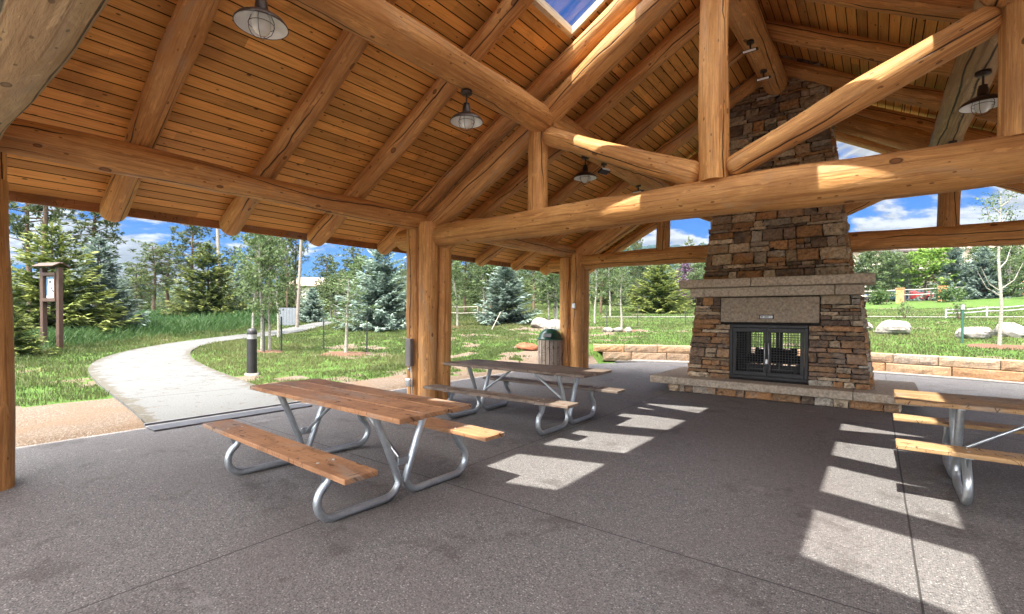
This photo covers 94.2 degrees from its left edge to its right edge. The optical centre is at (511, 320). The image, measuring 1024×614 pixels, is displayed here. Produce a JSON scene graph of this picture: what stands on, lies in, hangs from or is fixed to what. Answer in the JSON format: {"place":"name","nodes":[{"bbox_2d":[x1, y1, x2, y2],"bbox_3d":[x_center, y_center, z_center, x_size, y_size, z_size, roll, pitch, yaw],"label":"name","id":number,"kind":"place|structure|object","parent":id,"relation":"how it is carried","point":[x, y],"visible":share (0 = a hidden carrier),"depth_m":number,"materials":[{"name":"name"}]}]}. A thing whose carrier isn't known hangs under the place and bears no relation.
{"place":"outdoors","nodes":[
{"label":"outdoors","id":0,"kind":"place"},
{"bbox_2d":[14,305,329,350],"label":"tall grass","id":1,"kind":"structure","parent":0,"point":[159,323],"depth_m":19.93,"materials":[{"name":"green plant"}]},
{"bbox_2d":[88,319,343,427],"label":"path","id":2,"kind":"structure","parent":0,"point":[163,382],"depth_m":9.11,"materials":[{"name":"concrete"}]},
{"bbox_2d":[17,243,706,305],"bbox_3d":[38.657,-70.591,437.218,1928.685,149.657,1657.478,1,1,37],"label":"hills","id":3,"kind":"structure","parent":0,"point":[646,247],"depth_m":748.83,"materials":[{"name":"green plant"}]},
{"bbox_2d":[9,0,1023,287],"label":"sky","id":4,"kind":"structure","parent":0,"point":[917,211],"materials":[{"name":"blue"}]},
{"bbox_2d":[15,296,1023,446],"bbox_3d":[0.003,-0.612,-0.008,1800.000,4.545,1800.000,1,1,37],"label":"ground","id":5,"kind":"structure","parent":0,"point":[52,421],"depth_m":11.61,"materials":[{"name":"soil"}]},
{"bbox_2d":[13,306,57,355],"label":"spruce tree","id":6,"kind":"object","parent":5,"relation":"on","point":[22,329],"visible":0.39,"depth_m":11.98,"materials":[{"name":"green plant"}]},
{"bbox_2d":[9,201,77,311],"bbox_3d":[-25.347,-6.269,24.760,4.054,12.917,4.017,0,1,-15],"label":"pine tree","id":7,"kind":"object","parent":5,"relation":"on","point":[18,228],"visible":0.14,"depth_m":24.71,"materials":[{"name":"green plant"}]},
{"bbox_2d":[21,204,76,311],"bbox_3d":[-21.332,-5.525,22.174,3.795,11.890,4.819,0,1,14],"label":"pine tree","id":8,"kind":"object","parent":5,"relation":"on","point":[45,212],"visible":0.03,"depth_m":21.88,"materials":[{"name":"green plant"}]},
{"bbox_2d":[31,262,70,348],"bbox_3d":[-12.905,-0.335,13.344,0.780,2.570,0.466,0,1,13],"label":"notice kiosk","id":9,"kind":"object","parent":5,"relation":"on","point":[51,286],"visible":0.88,"depth_m":13.29,"materials":[{"name":"brown wood"}]},
{"bbox_2d":[10,221,140,333],"bbox_3d":[-15.883,-1.246,16.582,4.755,4.503,4.104,0,1,-8],"label":"spruce tree","id":10,"kind":"object","parent":5,"relation":"on","point":[76,317],"visible":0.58,"depth_m":16.40,"materials":[{"name":"green plant"}]},
{"bbox_2d":[48,210,136,304],"bbox_3d":[-22.603,-4.034,25.691,3.828,8.443,3.549,0,1,-43],"label":"pine tree","id":11,"kind":"object","parent":5,"relation":"on","point":[94,230],"visible":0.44,"depth_m":25.68,"materials":[{"name":"green plant"}]},
{"bbox_2d":[65,234,151,328],"bbox_3d":[-16.340,-1.277,18.875,3.517,4.356,4.075,0,1,-31],"label":"spruce tree","id":12,"kind":"object","parent":5,"relation":"on","point":[107,268],"visible":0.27,"depth_m":18.64,"materials":[{"name":"green plant"}]},
{"bbox_2d":[122,262,156,310],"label":"pine tree","id":13,"kind":"object","parent":5,"relation":"on","point":[135,278],"visible":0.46,"depth_m":41.93,"materials":[{"name":"green plant"}]},
{"bbox_2d":[129,276,163,310],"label":"pine tree","id":14,"kind":"object","parent":5,"relation":"on","point":[144,297],"visible":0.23,"depth_m":46.04,"materials":[{"name":"green plant"}]},
{"bbox_2d":[125,238,187,310],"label":"pine tree","id":15,"kind":"object","parent":5,"relation":"on","point":[158,268],"visible":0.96,"depth_m":35.86,"materials":[{"name":"green plant"}]},
{"bbox_2d":[133,244,201,309],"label":"pine tree","id":16,"kind":"object","parent":5,"relation":"on","point":[173,270],"visible":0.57,"depth_m":37.79,"materials":[{"name":"green plant"}]},
{"bbox_2d":[167,222,227,301],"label":"pine tree","id":17,"kind":"object","parent":5,"relation":"on","point":[193,244],"visible":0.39,"depth_m":39.80,"materials":[{"name":"green plant"}]},
{"bbox_2d":[160,240,251,316],"bbox_3d":[-19.472,-2.493,31.141,5.978,5.518,4.093,0,1,-33],"label":"spruce tree","id":18,"kind":"object","parent":5,"relation":"on","point":[216,294],"visible":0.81,"depth_m":30.57,"materials":[{"name":"green plant"}]},
{"bbox_2d":[220,246,242,280],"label":"pine tree","id":19,"kind":"object","parent":5,"relation":"on","point":[230,255],"visible":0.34,"depth_m":43.64,"materials":[{"name":"green plant"}]},
{"bbox_2d":[226,265,253,306],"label":"spruce tree","id":20,"kind":"object","parent":5,"relation":"on","point":[236,286],"visible":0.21,"depth_m":35.71,"materials":[{"name":"green plant"}]},
{"bbox_2d":[244,328,258,375],"bbox_3d":[-5.748,0.739,10.523,0.300,1.140,0.295,1,1,37],"label":"bollard light","id":21,"kind":"object","parent":5,"relation":"on","point":[251,334],"visible":0.95,"depth_m":10.44,"materials":[{"name":"metal"}]},
{"bbox_2d":[232,234,273,327],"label":"aspen tree","id":22,"kind":"object","parent":5,"relation":"on","point":[245,237],"visible":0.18,"depth_m":20.79,"materials":[{"name":"green plant"}]},
{"bbox_2d":[257,350,282,352],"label":"mulch","id":23,"kind":"object","parent":5,"relation":"on","point":[270,351],"visible":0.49,"depth_m":14.85,"materials":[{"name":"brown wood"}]},
{"bbox_2d":[229,233,297,350],"bbox_3d":[-7.845,-1.047,14.903,1.748,4.345,2.104,0,1,20],"label":"aspen tree","id":24,"kind":"object","parent":23,"relation":"on","point":[265,248],"visible":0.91,"depth_m":14.75,"materials":[{"name":"green plant"}]},
{"bbox_2d":[262,236,291,337],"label":"aspen tree","id":25,"kind":"object","parent":5,"relation":"on","point":[278,315],"visible":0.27,"depth_m":19.95,"materials":[{"name":"green plant"}]},
{"bbox_2d":[279,308,295,325],"bbox_3d":[-11.793,-0.192,25.087,1.100,0.945,0.060,0,1,0],"label":"board screen","id":26,"kind":"object","parent":5,"relation":"on","point":[288,315],"visible":0.59,"depth_m":25.06,"materials":[{"name":"white paint"}]},
{"bbox_2d":[273,237,303,307],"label":"pine tree","id":27,"kind":"object","parent":5,"relation":"on","point":[292,257],"visible":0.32,"depth_m":31.96,"materials":[{"name":"green plant"}]},
{"bbox_2d":[281,239,315,307],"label":"pine tree","id":28,"kind":"object","parent":5,"relation":"on","point":[295,250],"visible":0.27,"depth_m":32.89,"materials":[{"name":"green plant"}]},
{"bbox_2d":[295,240,302,326],"bbox_3d":[-10.726,-2.020,23.981,0.391,5.007,0.164,0,1,-5],"label":"wooden pole","id":29,"kind":"object","parent":5,"relation":"on","point":[299,288],"visible":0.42,"depth_m":23.92,"materials":[{"name":"brown wood"}]},
{"bbox_2d":[299,287,330,322],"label":"spruce tree","id":30,"kind":"object","parent":5,"relation":"on","point":[310,313],"visible":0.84,"depth_m":26.71,"materials":[{"name":"green plant"}]},
{"bbox_2d":[290,277,345,303],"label":"house","id":31,"kind":"structure","parent":5,"relation":"on","point":[306,280],"depth_m":61.72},
{"bbox_2d":[304,252,342,289],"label":"pine tree","id":32,"kind":"object","parent":5,"relation":"on","point":[321,264],"visible":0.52,"depth_m":39.61,"materials":[{"name":"green plant"}]},
{"bbox_2d":[311,271,356,318],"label":"aspen tree","id":33,"kind":"object","parent":5,"relation":"on","point":[329,294],"visible":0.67,"depth_m":28.62,"materials":[{"name":"green plant"}]},
{"bbox_2d":[321,351,368,355],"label":"mulch","id":34,"kind":"object","parent":5,"relation":"on","point":[341,353],"visible":0.78,"depth_m":14.93,"materials":[{"name":"brown wood"}]},
{"bbox_2d":[317,273,379,352],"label":"aspen tree","id":35,"kind":"object","parent":5,"relation":"on","point":[347,302],"visible":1,"depth_m":15.06,"materials":[{"name":"green plant"}]},
{"bbox_2d":[336,246,364,310],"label":"tree","id":36,"kind":"object","parent":5,"relation":"on","point":[352,255],"visible":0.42,"depth_m":35.67,"materials":[{"name":"green plant"}]},
{"bbox_2d":[340,255,380,317],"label":"aspen tree","id":37,"kind":"object","parent":5,"relation":"on","point":[358,267],"visible":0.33,"depth_m":26.96,"materials":[{"name":"green plant"}]},
{"bbox_2d":[328,249,406,332],"bbox_3d":[-6.233,-1.675,22.877,4.706,4.967,4.062,1,1,45],"label":"spruce tree","id":38,"kind":"object","parent":5,"relation":"on","point":[383,317],"visible":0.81,"depth_m":22.53,"materials":[{"name":"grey plant"}]},
{"bbox_2d":[452,261,477,313],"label":"tree","id":39,"kind":"object","parent":5,"relation":"on","point":[466,268],"visible":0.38,"depth_m":32.86,"materials":[{"name":"green plant"}]},
{"bbox_2d":[462,262,501,313],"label":"aspen tree","id":40,"kind":"object","parent":5,"relation":"on","point":[488,269],"visible":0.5,"depth_m":30.68,"materials":[{"name":"green plant"}]},
{"bbox_2d":[472,266,542,324],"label":"spruce tree","id":41,"kind":"object","parent":5,"relation":"on","point":[510,289],"visible":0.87,"depth_m":25.96,"materials":[{"name":"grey plant"}]},
{"bbox_2d":[0,362,1023,613],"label":"floor slab","id":42,"kind":"structure","parent":5,"relation":"on","point":[838,510],"depth_m":3.52,"materials":[{"name":"grey concrete"}]},
{"bbox_2d":[144,401,311,430],"bbox_3d":[-4.034,1.372,6.976,0.415,0.046,2.120,1,1,37],"label":"path threshold","id":43,"kind":"object","parent":42,"relation":"on","point":[194,420],"visible":0.97,"depth_m":6.80,"materials":[{"name":"metal"}]},
{"bbox_2d":[203,378,503,521],"bbox_3d":[-1.515,1.059,4.405,2.462,0.760,1.595,1,1,39],"label":"picnic table","id":44,"kind":"object","parent":42,"relation":"on","point":[375,406],"visible":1,"depth_m":4.01,"materials":[{"name":"brown wood"}]},
{"bbox_2d":[0,0,1023,490],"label":"pavilion","id":45,"kind":"structure","parent":42,"relation":"on","point":[324,122],"depth_m":5.83,"materials":[{"name":"brown wood"}]},
{"bbox_2d":[233,0,288,40],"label":"pendant lamp","id":46,"kind":"object","parent":45,"relation":"hanging from","point":[259,19],"visible":1,"depth_m":3.61,"materials":[{"name":"white glass"}]},
{"bbox_2d":[405,338,413,393],"bbox_3d":[-1.711,0.840,7.945,0.137,1.070,0.101,1,1,37],"label":"electrical box","id":47,"kind":"object","parent":45,"relation":"attached to","point":[409,352],"visible":0.92,"depth_m":7.91,"materials":[{"name":"grey paint"}]},
{"bbox_2d":[450,88,482,131],"bbox_3d":[-0.520,-2.398,5.450,0.380,0.454,0.380,1,1,35],"label":"pendant lamp","id":48,"kind":"object","parent":45,"relation":"hanging from","point":[466,118],"visible":1,"depth_m":5.42,"materials":[{"name":"white glass"}]},
{"bbox_2d":[573,156,596,184],"bbox_3d":[1.181,-2.418,7.674,0.380,0.454,0.380,0,1,-1],"label":"pendant lamp","id":49,"kind":"object","parent":45,"relation":"hanging from","point":[585,175],"visible":0.95,"depth_m":7.64,"materials":[{"name":"white metal"}]},
{"bbox_2d":[958,68,997,115],"bbox_3d":[4.915,-2.369,4.969,0.380,0.454,0.380,0,1,-6],"label":"pendant lamp","id":50,"kind":"object","parent":45,"relation":"hanging from","point":[984,100],"visible":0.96,"depth_m":4.94,"materials":[{"name":"white glass"}]},
{"bbox_2d":[423,359,624,434],"bbox_3d":[0.142,1.036,6.863,2.465,0.760,1.595,1,1,37],"label":"picnic table","id":51,"kind":"object","parent":42,"relation":"on","point":[558,372],"visible":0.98,"depth_m":6.64,"materials":[{"name":"brown wood"}]},
{"bbox_2d":[537,329,562,365],"bbox_3d":[0.966,0.765,12.010,0.660,1.120,0.660,1,1,37],"label":"trash bin","id":52,"kind":"object","parent":42,"relation":"on","point":[550,346],"visible":0.68,"depth_m":11.76,"materials":[{"name":"brown wood"}]},
{"bbox_2d":[650,54,923,413],"bbox_3d":[5.090,-2.041,9.121,4.192,6.912,2.111,1,1,37],"label":"stone fireplace","id":53,"kind":"object","parent":42,"relation":"on","point":[768,273],"visible":0.72,"depth_m":8.47,"materials":[{"name":"stone"}]},
{"bbox_2d":[733,328,766,375],"bbox_3d":[4.391,0.577,8.804,0.573,0.877,0.083,1,1,37],"label":"firebox door","id":54,"kind":"structure","parent":53,"relation":"in","point":[735,330],"depth_m":8.80,"materials":[{"name":"black metal"}]},
{"bbox_2d":[748,332,778,369],"bbox_3d":[5.246,0.567,9.922,0.573,0.877,0.083,1,1,37],"label":"firebox door","id":55,"kind":"structure","parent":53,"relation":"in","point":[777,334],"depth_m":9.94,"materials":[{"name":"black metal"}]},
{"bbox_2d":[745,354,799,364],"bbox_3d":[4.959,0.734,9.086,0.922,0.194,0.178,1,1,28],"label":"charred log","id":56,"kind":"object","parent":53,"relation":"on","point":[790,360],"visible":0.5,"depth_m":8.99,"materials":[{"name":"black wood"}]},
{"bbox_2d":[767,328,804,378],"bbox_3d":[4.851,0.583,8.453,0.573,0.877,0.083,1,1,37],"label":"firebox door","id":57,"kind":"structure","parent":53,"relation":"in","point":[776,330],"depth_m":8.46,"materials":[{"name":"black metal"}]},
{"bbox_2d":[780,328,804,370],"bbox_3d":[5.706,0.573,9.570,0.573,0.877,0.083,1,1,37],"label":"firebox door","id":58,"kind":"structure","parent":53,"relation":"in","point":[790,368],"depth_m":9.60,"materials":[{"name":"black metal"}]},
{"bbox_2d":[593,344,1023,381],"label":"retaining wall","id":59,"kind":"structure","parent":42,"relation":"on","point":[993,369],"depth_m":12.71,"materials":[{"name":"stone"}]},
{"bbox_2d":[893,389,1023,505],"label":"picnic table","id":60,"kind":"object","parent":42,"relation":"on","point":[954,453],"visible":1,"depth_m":4.09,"materials":[{"name":"brown wood"}]},
{"bbox_2d":[11,236,1022,312],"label":"woodland","id":61,"kind":"object","parent":5,"relation":"on","point":[470,300],"visible":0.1,"depth_m":47.06,"materials":[{"name":"green plant"}]},
{"bbox_2d":[14,303,1023,405],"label":"grass","id":62,"kind":"structure","parent":5,"relation":"on","point":[398,360],"depth_m":16.12,"materials":[{"name":"green plant"}]},
{"bbox_2d":[516,342,537,350],"bbox_3d":[0.526,0.912,16.259,0.899,0.320,0.640,1,1,32],"label":"red rock","id":63,"kind":"object","parent":5,"relation":"on","point":[526,346],"visible":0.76,"depth_m":16.00,"materials":[{"name":"stone"}]},
{"bbox_2d":[520,269,540,309],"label":"tree","id":64,"kind":"object","parent":5,"relation":"on","point":[533,302],"visible":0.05,"depth_m":37.94,"materials":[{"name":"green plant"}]},
{"bbox_2d":[531,317,548,328],"bbox_3d":[1.456,0.199,23.712,1.118,0.694,0.956,0,1,20],"label":"boulder","id":65,"kind":"object","parent":5,"relation":"on","point":[537,322],"visible":0.51,"depth_m":23.37,"materials":[{"name":"stone"}]},
{"bbox_2d":[523,271,559,319],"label":"aspen tree","id":66,"kind":"object","parent":5,"relation":"on","point":[550,282],"visible":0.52,"depth_m":26.93,"materials":[{"name":"green plant"}]},
{"bbox_2d":[544,319,559,330],"bbox_3d":[2.035,0.259,22.635,1.062,0.641,0.926,0,1,-4],"label":"boulder","id":67,"kind":"object","parent":5,"relation":"on","point":[552,324],"visible":0.54,"depth_m":22.27,"materials":[{"name":"stone"}]},
{"bbox_2d":[589,268,605,323],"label":"aspen tree","id":68,"kind":"object","parent":5,"relation":"on","point":[595,295],"visible":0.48,"depth_m":25.97,"materials":[{"name":"green plant"}]},
{"bbox_2d":[589,267,619,312],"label":"tree","id":69,"kind":"object","parent":5,"relation":"on","point":[601,286],"visible":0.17,"depth_m":34.92,"materials":[{"name":"plant"}]},
{"bbox_2d":[598,266,628,315],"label":"aspen tree","id":70,"kind":"object","parent":5,"relation":"on","point":[608,272],"visible":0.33,"depth_m":31.98,"materials":[{"name":"green plant"}]},
{"bbox_2d":[608,268,633,328],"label":"aspen tree","id":71,"kind":"object","parent":5,"relation":"on","point":[620,291],"visible":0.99,"depth_m":23.00,"materials":[{"name":"green plant"}]},
{"bbox_2d":[628,238,645,295],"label":"pine tree","id":72,"kind":"object","parent":5,"relation":"on","point":[636,245],"visible":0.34,"depth_m":48.80,"materials":[{"name":"plant"}]},
{"bbox_2d":[624,265,656,308],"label":"aspen tree","id":73,"kind":"object","parent":5,"relation":"on","point":[643,270],"visible":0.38,"depth_m":38.20,"materials":[{"name":"green plant"}]},
{"bbox_2d":[622,264,695,313],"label":"spruce tree","id":74,"kind":"object","parent":5,"relation":"on","point":[662,302],"visible":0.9,"depth_m":35.46,"materials":[{"name":"green plant"}]},
{"bbox_2d":[675,263,698,306],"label":"plum tree","id":75,"kind":"object","parent":5,"relation":"on","point":[684,270],"visible":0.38,"depth_m":43.86,"materials":[{"name":"purple plant"}]},
{"bbox_2d":[686,262,704,298],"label":"aspen tree","id":76,"kind":"object","parent":5,"relation":"on","point":[697,272],"visible":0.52,"depth_m":39.56,"materials":[{"name":"green plant"}]},
{"bbox_2d":[615,361,1023,384],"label":"kerb","id":77,"kind":"structure","parent":5,"relation":"on","point":[874,372],"depth_m":11.95,"materials":[{"name":"stone"}]},
{"bbox_2d":[628,359,1023,382],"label":"gravel strip","id":78,"kind":"object","parent":5,"relation":"on","point":[873,371],"visible":0.18,"depth_m":12.70,"materials":[{"name":"gravel"}]},
{"bbox_2d":[853,250,894,301],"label":"leafy tree","id":79,"kind":"object","parent":5,"relation":"on","point":[867,257],"visible":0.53,"depth_m":51.38,"materials":[{"name":"green plant"}]},
{"bbox_2d":[867,287,898,304],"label":"shrub","id":80,"kind":"object","parent":5,"relation":"on","point":[879,297],"visible":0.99,"depth_m":43.64,"materials":[{"name":"green plant"}]},
{"bbox_2d":[862,250,909,301],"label":"leafy tree","id":81,"kind":"object","parent":5,"relation":"on","point":[887,261],"visible":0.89,"depth_m":49.30,"materials":[{"name":"green plant"}]},
{"bbox_2d":[853,248,928,299],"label":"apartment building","id":82,"kind":"structure","parent":5,"relation":"on","point":[905,251],"depth_m":72.48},
{"bbox_2d":[875,320,911,334],"bbox_3d":[14.801,0.373,18.467,1.018,0.809,1.386,0,1,-5],"label":"boulder","id":83,"kind":"object","parent":5,"relation":"on","point":[893,327],"visible":0.72,"depth_m":18.12,"materials":[{"name":"stone"}]},
{"bbox_2d":[865,251,922,300],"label":"spruce tree","id":84,"kind":"object","parent":5,"relation":"on","point":[918,298],"visible":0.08,"depth_m":56.90,"materials":[{"name":"green plant"}]},
{"bbox_2d":[891,299,915,317],"bbox_3d":[21.381,-0.620,26.012,0.900,1.105,1.049,0,1,-21],"label":"shrub","id":85,"kind":"object","parent":5,"relation":"on","point":[903,308],"visible":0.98,"depth_m":25.96,"materials":[{"name":"green plant"}]},
{"bbox_2d":[894,252,923,300],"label":"aspen tree","id":86,"kind":"object","parent":5,"relation":"on","point":[908,278],"visible":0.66,"depth_m":49.79,"materials":[{"name":"green plant"}]},
{"bbox_2d":[896,247,978,300],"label":"leafy tree","id":87,"kind":"object","parent":5,"relation":"on","point":[923,259],"visible":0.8,"depth_m":48.35,"materials":[{"name":"green plant"}]},
{"bbox_2d":[860,281,1023,302],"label":"rail fence","id":88,"kind":"object","parent":5,"relation":"on","point":[900,295],"visible":0.27,"depth_m":45.87,"materials":[{"name":"white wood"}]},
{"bbox_2d":[925,284,971,301],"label":"shrub","id":89,"kind":"object","parent":5,"relation":"on","point":[945,295],"visible":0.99,"depth_m":42.39,"materials":[{"name":"green plant"}]},
{"bbox_2d":[929,247,980,300],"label":"spruce tree","id":90,"kind":"object","parent":5,"relation":"on","point":[957,267],"visible":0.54,"depth_m":46.39,"materials":[{"name":"green plant"}]},
{"bbox_2d":[961,305,964,342],"bbox_3d":[14.172,0.212,14.982,0.075,1.420,0.074,1,1,24],"label":"steel post","id":91,"kind":"object","parent":5,"relation":"on","point":[962,322],"visible":0.76,"depth_m":14.96,"materials":[{"name":"green metal"}]},
{"bbox_2d":[920,246,1014,285],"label":"apartment building","id":92,"kind":"structure","parent":5,"relation":"on","point":[966,254],"depth_m":75.70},
{"bbox_2d":[961,246,985,269],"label":"aspen tree","id":93,"kind":"object","parent":5,"relation":"on","point":[973,250],"visible":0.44,"depth_m":48.55,"materials":[{"name":"green plant"}]},
{"bbox_2d":[955,327,993,338],"bbox_3d":[15.707,0.506,16.134,1.006,0.589,0.991,0,1,15],"label":"boulder","id":94,"kind":"object","parent":5,"relation":"on","point":[978,332],"visible":0.67,"depth_m":15.85,"materials":[{"name":"stone"}]},
{"bbox_2d":[945,305,1023,318],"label":"rail fence","id":95,"kind":"object","parent":5,"relation":"on","point":[986,311],"visible":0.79,"depth_m":24.89,"materials":[{"name":"white paint"}]},
{"bbox_2d":[957,246,1020,298],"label":"spruce tree","id":96,"kind":"object","parent":5,"relation":"on","point":[987,269],"visible":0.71,"depth_m":45.41,"materials":[{"name":"green plant"}]},
{"bbox_2d":[966,343,1023,349],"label":"mulch","id":97,"kind":"object","parent":5,"relation":"on","point":[983,345],"visible":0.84,"depth_m":13.82,"materials":[{"name":"brown wood"}]},
{"bbox_2d":[967,188,1022,344],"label":"aspen tree","id":98,"kind":"object","parent":97,"relation":"on","point":[1000,322],"visible":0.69,"depth_m":13.86,"materials":[{"name":"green plant"}]},
{"bbox_2d":[972,246,1023,282],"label":"leafy tree","id":99,"kind":"object","parent":5,"relation":"on","point":[994,249],"visible":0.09,"depth_m":49.67,"materials":[{"name":"green plant"}]},
{"bbox_2d":[988,278,1023,297],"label":"shrub","id":100,"kind":"object","parent":5,"relation":"on","point":[1011,290],"visible":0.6,"depth_m":43.60,"materials":[{"name":"green plant"}]},
{"bbox_2d":[989,245,1023,296],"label":"aspen tree","id":101,"kind":"object","parent":5,"relation":"on","point":[1009,274],"visible":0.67,"depth_m":43.76,"materials":[{"name":"green plant"}]},
{"bbox_2d":[993,322,1023,337],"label":"boulder","id":102,"kind":"object","parent":5,"relation":"on","point":[1011,329],"visible":0.59,"depth_m":15.90,"materials":[{"name":"stone"}]},
{"bbox_2d":[1008,252,1023,287],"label":"aspen tree","id":103,"kind":"object","parent":5,"relation":"on","point":[1021,270],"visible":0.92,"depth_m":40.12,"materials":[{"name":"green plant"}]},
{"bbox_3d":[5.104,0.749,9.279,0.870,0.190,0.234,1,1,37],"label":"charred log","id":104,"kind":"object","parent":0,"visible":0},
{"bbox_2d":[755,347,797,354],"bbox_3d":[5.079,0.605,9.164,0.730,0.161,0.145,0,1,14],"label":"charred log","id":105,"kind":"object","parent":104,"relation":"on","point":[772,350],"visible":0.44,"depth_m":9.10,"materials":[{"name":"black wood"}]},
{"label":"street","id":106,"kind":"structure","parent":0,"visible":0},
{"bbox_2d":[906,290,932,300],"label":"parked car","id":107,"kind":"object","parent":106,"relation":"on","point":[916,292],"visible":0.23,"depth_m":55.92,"materials":[{"name":"paint"}]},
{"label":"mulch","id":108,"kind":"structure","parent":0,"visible":0},
{"bbox_2d":[451,260,467,325],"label":"aspen tree","id":109,"kind":"object","parent":108,"relation":"on","point":[458,299],"visible":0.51,"depth_m":23.83,"materials":[{"name":"green plant"}]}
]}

